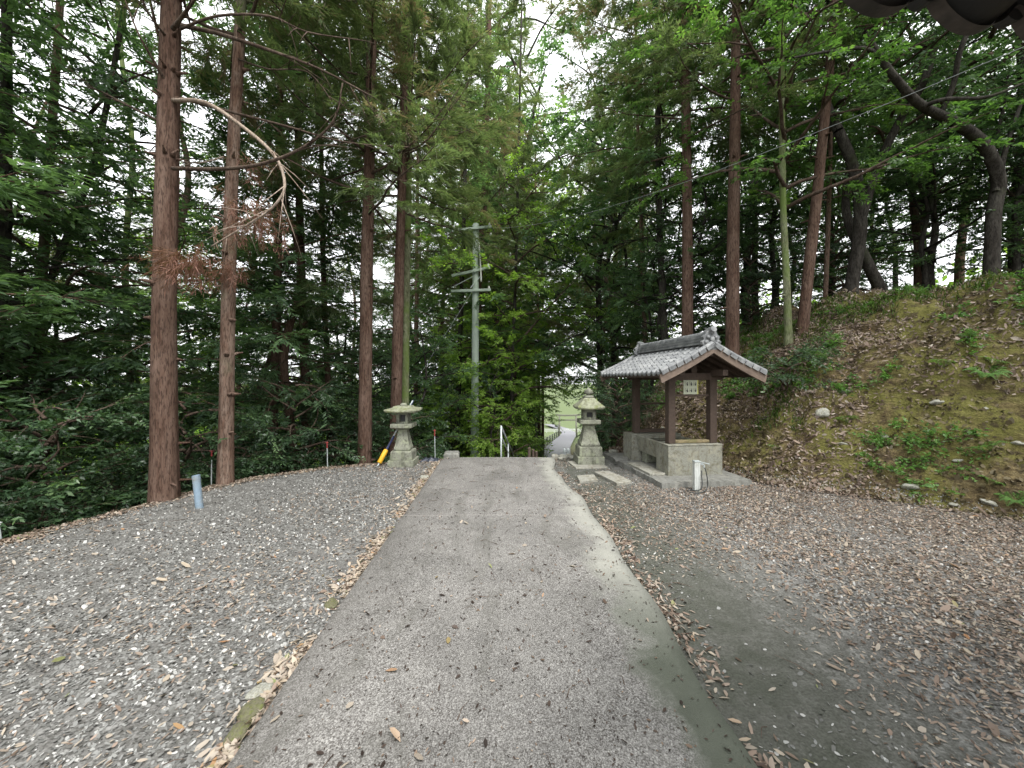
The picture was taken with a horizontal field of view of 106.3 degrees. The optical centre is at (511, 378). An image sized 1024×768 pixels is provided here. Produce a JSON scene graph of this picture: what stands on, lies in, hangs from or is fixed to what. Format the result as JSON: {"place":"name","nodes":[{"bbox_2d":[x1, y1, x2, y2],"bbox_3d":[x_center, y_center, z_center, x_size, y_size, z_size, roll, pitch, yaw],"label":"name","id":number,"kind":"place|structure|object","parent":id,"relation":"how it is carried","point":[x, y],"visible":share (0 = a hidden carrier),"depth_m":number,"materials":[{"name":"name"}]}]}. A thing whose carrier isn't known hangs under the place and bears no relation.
{"place":"outdoors","nodes":[
{"label":"outdoors","id":0,"kind":"place"},
{"bbox_2d":[226,457,757,767],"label":"path","id":1,"kind":"structure","parent":0,"point":[651,689],"depth_m":2.29,"materials":[{"name":"concrete"}]},
{"bbox_2d":[225,458,750,767],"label":"leaf fragments","id":2,"kind":"object","parent":1,"relation":"on","point":[319,752],"visible":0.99,"depth_m":2.19,"materials":[{"name":"plant"}]},
{"bbox_2d":[0,0,1015,385],"label":"sky","id":3,"kind":"structure","parent":0,"point":[536,11],"materials":[{"name":"white"}]},
{"bbox_2d":[0,384,1023,767],"bbox_3d":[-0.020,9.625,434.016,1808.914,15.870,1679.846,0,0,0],"label":"ground","id":4,"kind":"structure","parent":0,"point":[738,622],"depth_m":2.74,"materials":[{"name":"gravel"}]},
{"bbox_2d":[0,430,52,537],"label":"shrub","id":5,"kind":"object","parent":4,"relation":"on","point":[12,493],"visible":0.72,"depth_m":4.52,"materials":[{"name":"green plant"}]},
{"bbox_2d":[0,481,110,536],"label":"shrub","id":6,"kind":"object","parent":4,"relation":"on","point":[31,502],"visible":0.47,"depth_m":4.59,"materials":[{"name":"green plant"}]},
{"bbox_2d":[0,0,146,452],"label":"forest tree","id":7,"kind":"object","parent":4,"relation":"on","point":[6,193],"visible":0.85,"depth_m":5.84,"materials":[{"name":"plant"}]},
{"bbox_2d":[7,101,149,528],"bbox_3d":[-13.739,-1.065,10.824,5.286,14.794,5.570,0,0,37],"label":"forest tree","id":8,"kind":"object","parent":4,"relation":"on","point":[50,254],"visible":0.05,"depth_m":11.01,"materials":[{"name":"plant"}]},
{"bbox_2d":[0,0,182,538],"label":"forest tree","id":9,"kind":"object","parent":4,"relation":"on","point":[57,229],"visible":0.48,"depth_m":6.56,"materials":[{"name":"plant"}]},
{"bbox_2d":[0,375,184,528],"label":"shrub","id":10,"kind":"object","parent":4,"relation":"on","point":[56,434],"visible":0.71,"depth_m":5.39,"materials":[{"name":"green plant"}]},
{"bbox_2d":[0,0,187,525],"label":"cedar tree","id":11,"kind":"object","parent":4,"relation":"on","point":[42,241],"visible":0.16,"depth_m":8.18,"materials":[{"name":"green plant"}]},
{"bbox_2d":[0,0,202,485],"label":"cedar tree","id":12,"kind":"object","parent":4,"relation":"on","point":[8,167],"visible":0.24,"depth_m":7.04,"materials":[{"name":"plant"}]},
{"bbox_2d":[0,167,217,531],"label":"shrub","id":13,"kind":"object","parent":4,"relation":"on","point":[76,193],"visible":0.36,"depth_m":6.90,"materials":[{"name":"green plant"}]},
{"bbox_2d":[7,450,240,533],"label":"shrub","id":14,"kind":"object","parent":4,"relation":"on","point":[106,487],"visible":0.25,"depth_m":5.86,"materials":[{"name":"green plant"}]},
{"bbox_2d":[0,0,256,466],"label":"cedar tree","id":15,"kind":"object","parent":4,"relation":"on","point":[99,67],"visible":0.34,"depth_m":7.30,"materials":[{"name":"plant"}]},
{"bbox_2d":[7,1,261,474],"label":"broadleaf tree","id":16,"kind":"object","parent":4,"relation":"on","point":[127,212],"visible":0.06,"depth_m":10.96,"materials":[{"name":"green plant"}]},
{"bbox_2d":[0,0,315,509],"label":"forest tree","id":17,"kind":"object","parent":4,"relation":"on","point":[184,208],"visible":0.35,"depth_m":7.60,"materials":[{"name":"plant"}]},
{"bbox_2d":[45,382,285,513],"bbox_3d":[-5.934,1.515,6.924,3.318,2.945,3.237,0,0,40],"label":"shrub","id":18,"kind":"object","parent":4,"relation":"on","point":[185,449],"visible":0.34,"depth_m":6.48,"materials":[{"name":"green plant"}]},
{"bbox_2d":[98,283,330,477],"bbox_3d":[-9.754,1.644,13.398,7.204,9.267,6.750,0,0,-41],"label":"shrub","id":19,"kind":"object","parent":4,"relation":"on","point":[197,365],"visible":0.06,"depth_m":12.53,"materials":[{"name":"green plant"}]},
{"bbox_2d":[130,443,303,506],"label":"shrub","id":20,"kind":"object","parent":4,"relation":"on","point":[241,460],"visible":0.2,"depth_m":6.87,"materials":[{"name":"green plant"}]},
{"bbox_2d":[113,413,330,493],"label":"shrub","id":21,"kind":"object","parent":4,"relation":"on","point":[266,447],"visible":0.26,"depth_m":7.53,"materials":[{"name":"green plant"}]},
{"bbox_2d":[48,0,396,484],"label":"cedar tree","id":22,"kind":"object","parent":4,"relation":"on","point":[225,471],"visible":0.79,"depth_m":6.18,"materials":[{"name":"brown plant"}]},
{"bbox_2d":[63,0,390,469],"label":"cedar tree","id":23,"kind":"object","parent":4,"relation":"on","point":[275,329],"visible":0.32,"depth_m":8.95,"materials":[{"name":"green plant"}]},
{"bbox_2d":[46,0,433,504],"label":"cedar tree","id":24,"kind":"object","parent":4,"relation":"on","point":[164,480],"visible":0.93,"depth_m":5.34,"materials":[{"name":"brown plant"}]},
{"bbox_2d":[144,99,344,458],"bbox_3d":[-8.139,-1.376,12.438,5.943,14.074,5.828,0,0,-9],"label":"forest tree","id":25,"kind":"object","parent":4,"relation":"on","point":[268,357],"visible":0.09,"depth_m":11.94,"materials":[{"name":"plant"}]},
{"bbox_2d":[145,2,392,466],"bbox_3d":[-5.733,-3.056,9.608,5.359,14.247,5.735,0,0,-1],"label":"forest tree","id":26,"kind":"object","parent":4,"relation":"on","point":[285,349],"visible":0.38,"depth_m":9.01,"materials":[{"name":"plant"}]},
{"bbox_2d":[205,364,378,474],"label":"shrub","id":27,"kind":"object","parent":4,"relation":"on","point":[284,423],"visible":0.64,"depth_m":8.14,"materials":[{"name":"green plant"}]},
{"bbox_2d":[189,1,417,465],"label":"cedar tree","id":28,"kind":"object","parent":4,"relation":"on","point":[303,362],"visible":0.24,"depth_m":9.91,"materials":[{"name":"green plant"}]},
{"bbox_2d":[186,1,430,457],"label":"cedar tree","id":29,"kind":"object","parent":4,"relation":"on","point":[326,308],"visible":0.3,"depth_m":10.04,"materials":[{"name":"green plant"}]},
{"bbox_2d":[260,316,435,464],"bbox_3d":[-6.100,1.842,14.832,6.162,8.460,6.577,0,0,45],"label":"shrub","id":30,"kind":"object","parent":4,"relation":"on","point":[381,391],"visible":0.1,"depth_m":14.31,"materials":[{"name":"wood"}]},
{"bbox_2d":[281,404,415,471],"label":"shrub","id":31,"kind":"object","parent":4,"relation":"on","point":[375,431],"visible":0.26,"depth_m":8.96,"materials":[{"name":"green plant"}]},
{"bbox_2d":[184,0,516,463],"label":"cedar tree","id":32,"kind":"object","parent":4,"relation":"on","point":[367,195],"visible":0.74,"depth_m":7.63,"materials":[{"name":"green plant"}]},
{"bbox_2d":[303,350,445,458],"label":"shrub","id":33,"kind":"object","parent":4,"relation":"on","point":[389,363],"visible":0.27,"depth_m":11.52,"materials":[{"name":"plant"}]},
{"bbox_2d":[257,0,509,402],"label":"cedar tree","id":34,"kind":"object","parent":4,"relation":"on","point":[406,332],"visible":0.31,"depth_m":9.82,"materials":[{"name":"green plant"}]},
{"bbox_2d":[255,0,534,454],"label":"cedar tree","id":35,"kind":"object","parent":4,"relation":"on","point":[397,335],"visible":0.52,"depth_m":8.98,"materials":[{"name":"green plant"}]},
{"bbox_2d":[343,397,452,462],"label":"shrub","id":36,"kind":"object","parent":4,"relation":"on","point":[428,446],"visible":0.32,"depth_m":9.84,"materials":[{"name":"green plant"}]},
{"bbox_2d":[323,327,481,460],"bbox_3d":[-3.363,1.593,12.875,5.157,6.633,4.831,0,0,7],"label":"shrub","id":37,"kind":"object","parent":4,"relation":"on","point":[424,349],"visible":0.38,"depth_m":12.74,"materials":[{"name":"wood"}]},
{"bbox_2d":[383,403,421,467],"bbox_3d":[-2.140,1.113,7.590,0.614,1.275,0.614,0,0,-1],"label":"stone lantern","id":38,"kind":"object","parent":4,"relation":"on","point":[403,454],"visible":0.99,"depth_m":7.43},
{"bbox_2d":[352,346,465,456],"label":"shrub","id":39,"kind":"object","parent":4,"relation":"on","point":[410,385],"visible":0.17,"depth_m":16.32,"materials":[{"name":"plant"}]},
{"bbox_2d":[305,0,519,446],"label":"cedar tree","id":40,"kind":"object","parent":4,"relation":"on","point":[390,218],"visible":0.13,"depth_m":16.71,"materials":[{"name":"green plant"}]},
{"bbox_2d":[386,364,486,456],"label":"shrub","id":41,"kind":"object","parent":4,"relation":"on","point":[437,373],"visible":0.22,"depth_m":17.16,"materials":[{"name":"plant"}]},
{"bbox_2d":[380,308,501,456],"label":"forest tree","id":42,"kind":"object","parent":4,"relation":"on","point":[439,360],"visible":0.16,"depth_m":18.03,"materials":[{"name":"green plant"}]},
{"bbox_2d":[373,112,527,420],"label":"forest tree","id":43,"kind":"object","parent":4,"relation":"on","point":[442,323],"visible":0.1,"depth_m":24.02,"materials":[{"name":"plant"}]},
{"bbox_2d":[409,362,499,458],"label":"forest tree","id":44,"kind":"object","parent":4,"relation":"on","point":[452,420],"visible":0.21,"depth_m":15.39,"materials":[{"name":"green plant"}]},
{"bbox_2d":[376,5,535,450],"bbox_3d":[-2.793,-6.167,17.028,8.027,24.265,7.037,0,0,0],"label":"cedar tree","id":45,"kind":"object","parent":4,"relation":"on","point":[426,231],"visible":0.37,"depth_m":16.66,"materials":[{"name":"plant"}]},
{"bbox_2d":[451,222,491,456],"bbox_3d":[-1.560,-0.252,14.972,1.586,11.598,0.405,0,0,0],"label":"utility pole","id":46,"kind":"object","parent":4,"relation":"on","point":[475,290],"visible":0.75,"depth_m":14.88,"materials":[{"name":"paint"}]},
{"bbox_2d":[388,0,578,455],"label":"cedar tree","id":47,"kind":"object","parent":4,"relation":"on","point":[490,17],"visible":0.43,"depth_m":16.73,"materials":[{"name":"green plant"}]},
{"bbox_2d":[412,269,562,448],"bbox_3d":[-1.399,-0.152,21.573,8.736,13.743,8.564,0,0,-5],"label":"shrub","id":48,"kind":"object","parent":4,"relation":"on","point":[535,335],"visible":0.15,"depth_m":20.57,"materials":[{"name":"green plant"}]},
{"bbox_2d":[438,315,546,456],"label":"forest tree","id":49,"kind":"object","parent":4,"relation":"on","point":[488,379],"visible":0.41,"depth_m":16.60,"materials":[{"name":"green plant"}]},
{"bbox_2d":[419,292,571,455],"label":"forest tree","id":50,"kind":"object","parent":4,"relation":"on","point":[520,371],"visible":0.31,"depth_m":17.35,"materials":[{"name":"green plant"}]},
{"bbox_2d":[452,350,538,456],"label":"forest tree","id":51,"kind":"object","parent":4,"relation":"on","point":[509,382],"visible":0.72,"depth_m":14.22,"materials":[{"name":"green plant"}]},
{"bbox_2d":[410,0,587,449],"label":"forest tree","id":52,"kind":"object","parent":4,"relation":"on","point":[503,189],"visible":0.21,"depth_m":22.90,"materials":[{"name":"plant"}]},
{"bbox_2d":[457,381,553,456],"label":"shrub","id":53,"kind":"object","parent":4,"relation":"on","point":[514,433],"visible":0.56,"depth_m":13.87,"materials":[{"name":"green plant"}]},
{"bbox_2d":[426,68,595,440],"bbox_3d":[0.088,-8.223,35.886,21.160,33.956,21.583,0,0,28],"label":"forest tree","id":54,"kind":"object","parent":4,"relation":"on","point":[547,133],"visible":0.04,"depth_m":32.05,"materials":[{"name":"green plant"}]},
{"bbox_2d":[0,458,1023,767],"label":"fallen leaves","id":55,"kind":"object","parent":4,"relation":"on","point":[226,754],"depth_m":3.12,"materials":[{"name":"plant"}]},
{"bbox_2d":[451,298,573,448],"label":"forest tree","id":56,"kind":"object","parent":4,"relation":"on","point":[549,398],"visible":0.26,"depth_m":20.14,"materials":[{"name":"green plant"}]},
{"bbox_2d":[4,239,1023,476],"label":"woodland","id":57,"kind":"object","parent":4,"relation":"on","point":[945,277],"visible":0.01,"depth_m":22.91,"materials":[{"name":"green plant"}]},
{"bbox_2d":[413,0,623,456],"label":"broadleaf tree","id":58,"kind":"object","parent":4,"relation":"on","point":[515,275],"visible":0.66,"depth_m":16.18,"materials":[{"name":"green plant"}]},
{"bbox_2d":[424,0,618,443],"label":"forest tree","id":59,"kind":"object","parent":4,"relation":"on","point":[544,44],"visible":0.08,"depth_m":29.14,"materials":[{"name":"leaf"},{"name":"twig"},{"name":"bark"}]},
{"bbox_2d":[502,144,583,455],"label":"cedar tree","id":60,"kind":"object","parent":4,"relation":"on","point":[539,424],"visible":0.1,"depth_m":29.87,"materials":[{"name":"green plant"}]},
{"bbox_2d":[573,388,604,464],"bbox_3d":[1.550,0.963,7.780,0.544,1.575,0.544,0,0,-1],"label":"stone lantern","id":61,"kind":"object","parent":4,"relation":"on","point":[588,449],"visible":0.98,"depth_m":7.60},
{"bbox_2d":[528,85,680,393],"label":"forest tree","id":62,"kind":"object","parent":4,"relation":"on","point":[565,332],"visible":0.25,"depth_m":20.54,"materials":[{"name":"plant"}]},
{"bbox_2d":[521,129,696,443],"bbox_3d":[4.432,-2.950,18.526,8.858,15.909,7.935,0,0,-10],"label":"forest tree","id":63,"kind":"object","parent":4,"relation":"on","point":[613,353],"visible":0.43,"depth_m":17.43,"materials":[{"name":"plant"}]},
{"bbox_2d":[565,368,657,451],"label":"shrub","id":64,"kind":"object","parent":4,"relation":"on","point":[607,428],"visible":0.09,"depth_m":13.78,"materials":[{"name":"green plant"}]},
{"bbox_2d":[574,365,658,446],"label":"shrub","id":65,"kind":"object","parent":4,"relation":"on","point":[614,405],"visible":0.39,"depth_m":11.44,"materials":[{"name":"green plant"}]},
{"bbox_2d":[577,379,658,446],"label":"shrub","id":66,"kind":"object","parent":4,"relation":"on","point":[616,417],"visible":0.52,"depth_m":9.68,"materials":[{"name":"green plant"}]},
{"bbox_2d":[479,0,768,449],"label":"forest tree","id":67,"kind":"object","parent":4,"relation":"on","point":[599,270],"visible":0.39,"depth_m":17.18,"materials":[{"name":"plant"}]},
{"bbox_2d":[600,326,767,488],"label":"water pavilion","id":68,"kind":"structure","parent":4,"relation":"on","point":[708,357],"depth_m":6.52,"materials":[{"name":"stone"}]},
{"bbox_2d":[637,435,689,462],"bbox_3d":[2.906,1.359,7.219,0.818,0.499,0.790,0,0,-8],"label":"water basin","id":69,"kind":"object","parent":68,"relation":"on","point":[647,445],"visible":0.3,"depth_m":7.36,"materials":[{"name":"stone"}]},
{"bbox_2d":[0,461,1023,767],"bbox_3d":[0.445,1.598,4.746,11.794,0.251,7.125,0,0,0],"label":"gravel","id":70,"kind":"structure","parent":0,"point":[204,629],"depth_m":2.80,"materials":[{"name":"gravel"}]},
{"bbox_2d":[619,274,1023,518],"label":"hillside","id":71,"kind":"structure","parent":0,"point":[885,414],"depth_m":6.03,"materials":[{"name":"plant"}]},
{"bbox_2d":[530,0,751,397],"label":"cedar tree","id":72,"kind":"object","parent":71,"relation":"on","point":[589,24],"visible":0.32,"depth_m":14.56,"materials":[{"name":"green plant"}]},
{"bbox_2d":[595,253,715,394],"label":"shrub","id":73,"kind":"object","parent":71,"relation":"on","point":[672,319],"visible":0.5,"depth_m":13.59,"materials":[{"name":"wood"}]},
{"bbox_2d":[566,140,752,342],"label":"tree","id":74,"kind":"object","parent":71,"relation":"on","point":[669,232],"visible":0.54,"depth_m":12.44,"materials":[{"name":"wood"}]},
{"bbox_2d":[550,0,807,339],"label":"cedar tree","id":75,"kind":"object","parent":71,"relation":"on","point":[660,110],"visible":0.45,"depth_m":12.41,"materials":[{"name":"plant"}]},
{"bbox_2d":[551,0,832,380],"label":"cedar tree","id":76,"kind":"object","parent":71,"relation":"on","point":[687,274],"visible":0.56,"depth_m":10.35,"materials":[{"name":"green plant"}]},
{"bbox_2d":[614,153,779,333],"bbox_3d":[5.775,-3.400,12.339,4.706,6.460,5.022,0,0,-10],"label":"shrub","id":77,"kind":"object","parent":71,"relation":"on","point":[678,249],"visible":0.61,"depth_m":11.85,"materials":[{"name":"plant"}]},
{"bbox_2d":[626,178,767,330],"bbox_3d":[6.289,-3.408,13.465,4.696,6.041,4.400,0,0,28],"label":"shrub","id":78,"kind":"object","parent":71,"relation":"on","point":[705,261],"visible":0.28,"depth_m":12.94,"materials":[{"name":"plant"}]},
{"bbox_2d":[668,214,781,335],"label":"shrub","id":79,"kind":"object","parent":71,"relation":"on","point":[720,299],"visible":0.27,"depth_m":12.92,"materials":[{"name":"green plant"}]},
{"bbox_2d":[616,0,867,354],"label":"cedar tree","id":80,"kind":"object","parent":71,"relation":"on","point":[735,139],"visible":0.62,"depth_m":9.17,"materials":[{"name":"green plant"}]},
{"bbox_2d":[675,132,824,322],"bbox_3d":[7.975,-4.713,13.329,4.551,6.248,4.857,0,0,21],"label":"shrub","id":81,"kind":"object","parent":71,"relation":"on","point":[742,290],"visible":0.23,"depth_m":12.79,"materials":[{"name":"plant"}]},
{"bbox_2d":[697,222,816,332],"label":"shrub","id":82,"kind":"object","parent":71,"relation":"on","point":[763,274],"visible":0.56,"depth_m":12.12,"materials":[{"name":"green plant"}]},
{"bbox_2d":[676,18,840,321],"bbox_3d":[9.743,-8.511,15.882,6.762,13.558,7.549,0,0,7],"label":"forest tree","id":83,"kind":"object","parent":71,"relation":"on","point":[768,223],"visible":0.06,"depth_m":15.96,"materials":[{"name":"plant"}]},
{"bbox_2d":[657,0,881,335],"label":"cedar tree","id":84,"kind":"object","parent":71,"relation":"on","point":[804,310],"visible":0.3,"depth_m":8.65,"materials":[{"name":"green plant"}]},
{"bbox_2d":[693,84,880,306],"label":"tree","id":85,"kind":"object","parent":71,"relation":"on","point":[772,254],"visible":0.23,"depth_m":12.41,"materials":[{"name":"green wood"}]},
{"bbox_2d":[730,330,851,394],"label":"shrub","id":86,"kind":"object","parent":71,"relation":"on","point":[803,351],"visible":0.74,"depth_m":6.98,"materials":[{"name":"green plant"}]},
{"bbox_2d":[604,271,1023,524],"bbox_3d":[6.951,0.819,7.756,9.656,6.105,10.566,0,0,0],"label":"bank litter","id":87,"kind":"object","parent":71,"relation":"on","point":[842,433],"visible":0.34,"depth_m":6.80,"materials":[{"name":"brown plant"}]},
{"bbox_2d":[693,0,938,293],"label":"oak tree","id":88,"kind":"object","parent":71,"relation":"on","point":[858,245],"visible":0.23,"depth_m":9.08,"materials":[{"name":"green plant"}]},
{"bbox_2d":[616,0,1023,346],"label":"broadleaf tree","id":89,"kind":"object","parent":71,"relation":"on","point":[782,198],"visible":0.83,"depth_m":8.24,"materials":[{"name":"green plant"}]},
{"bbox_2d":[616,274,1023,521],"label":"bank pebbles","id":90,"kind":"object","parent":71,"relation":"on","point":[977,473],"visible":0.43,"depth_m":5.73,"materials":[{"name":"stone"}]},
{"bbox_2d":[618,269,1023,501],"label":"ground cover","id":91,"kind":"object","parent":71,"relation":"on","point":[895,422],"visible":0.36,"depth_m":5.94,"materials":[{"name":"plant"}]},
{"bbox_2d":[712,0,973,298],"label":"cedar tree","id":92,"kind":"object","parent":71,"relation":"on","point":[859,98],"visible":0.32,"depth_m":10.19,"materials":[{"name":"green plant"}]},
{"bbox_2d":[709,14,992,295],"bbox_3d":[12.069,-9.155,14.402,7.534,15.105,8.411,0,0,-5],"label":"forest tree","id":93,"kind":"object","parent":71,"relation":"on","point":[796,80],"visible":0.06,"depth_m":13.85,"materials":[{"name":"plant"}]},
{"bbox_2d":[762,190,941,294],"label":"shrub","id":94,"kind":"object","parent":71,"relation":"on","point":[836,257],"visible":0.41,"depth_m":11.27,"materials":[{"name":"green plant"}]},
{"bbox_2d":[721,268,1020,437],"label":"grass","id":95,"kind":"structure","parent":71,"relation":"on","point":[917,297],"depth_m":7.74,"materials":[{"name":"plant"}]},
{"bbox_2d":[753,1,1023,291],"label":"oak tree","id":96,"kind":"object","parent":71,"relation":"on","point":[873,275],"visible":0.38,"depth_m":9.10,"materials":[{"name":"green plant"}]},
{"bbox_2d":[793,8,1023,275],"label":"oak tree","id":97,"kind":"object","parent":71,"relation":"on","point":[994,161],"visible":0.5,"depth_m":8.37,"materials":[{"name":"green plant"}]},
{"bbox_2d":[804,9,1023,287],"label":"forest tree","id":98,"kind":"object","parent":71,"relation":"on","point":[917,272],"visible":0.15,"depth_m":11.57,"materials":[{"name":"plant"}]},
{"bbox_2d":[818,26,1023,289],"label":"tree","id":99,"kind":"object","parent":71,"relation":"on","point":[933,236],"visible":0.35,"depth_m":10.08,"materials":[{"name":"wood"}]},
{"bbox_2d":[819,76,1023,290],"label":"tree","id":100,"kind":"object","parent":71,"relation":"on","point":[922,250],"visible":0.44,"depth_m":10.61,"materials":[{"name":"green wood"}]},
{"bbox_2d":[835,12,1015,267],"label":"forest tree","id":101,"kind":"object","parent":71,"relation":"on","point":[986,45],"visible":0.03,"depth_m":15.38,"materials":[{"name":"plant"}]},
{"bbox_2d":[850,11,1023,272],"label":"oak tree","id":102,"kind":"object","parent":71,"relation":"on","point":[984,67],"visible":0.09,"depth_m":10.12,"materials":[{"name":"green plant"}]},
{"bbox_2d":[876,13,1015,283],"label":"forest tree","id":103,"kind":"object","parent":71,"relation":"on","point":[957,256],"visible":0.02,"depth_m":17.36,"materials":[{"name":"plant"}]},
{"bbox_2d":[893,50,1023,275],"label":"tree","id":104,"kind":"object","parent":71,"relation":"on","point":[1016,258],"visible":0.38,"depth_m":9.55,"materials":[{"name":"plant"}]},
{"bbox_2d":[923,148,1023,279],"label":"shrub","id":105,"kind":"object","parent":71,"relation":"on","point":[1011,249],"visible":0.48,"depth_m":10.30,"materials":[{"name":"green plant"}]},
{"bbox_2d":[842,0,1023,41],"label":"hall eave","id":106,"kind":"object","parent":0,"point":[965,17],"visible":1,"depth_m":1.02,"materials":[{"name":"tile"}]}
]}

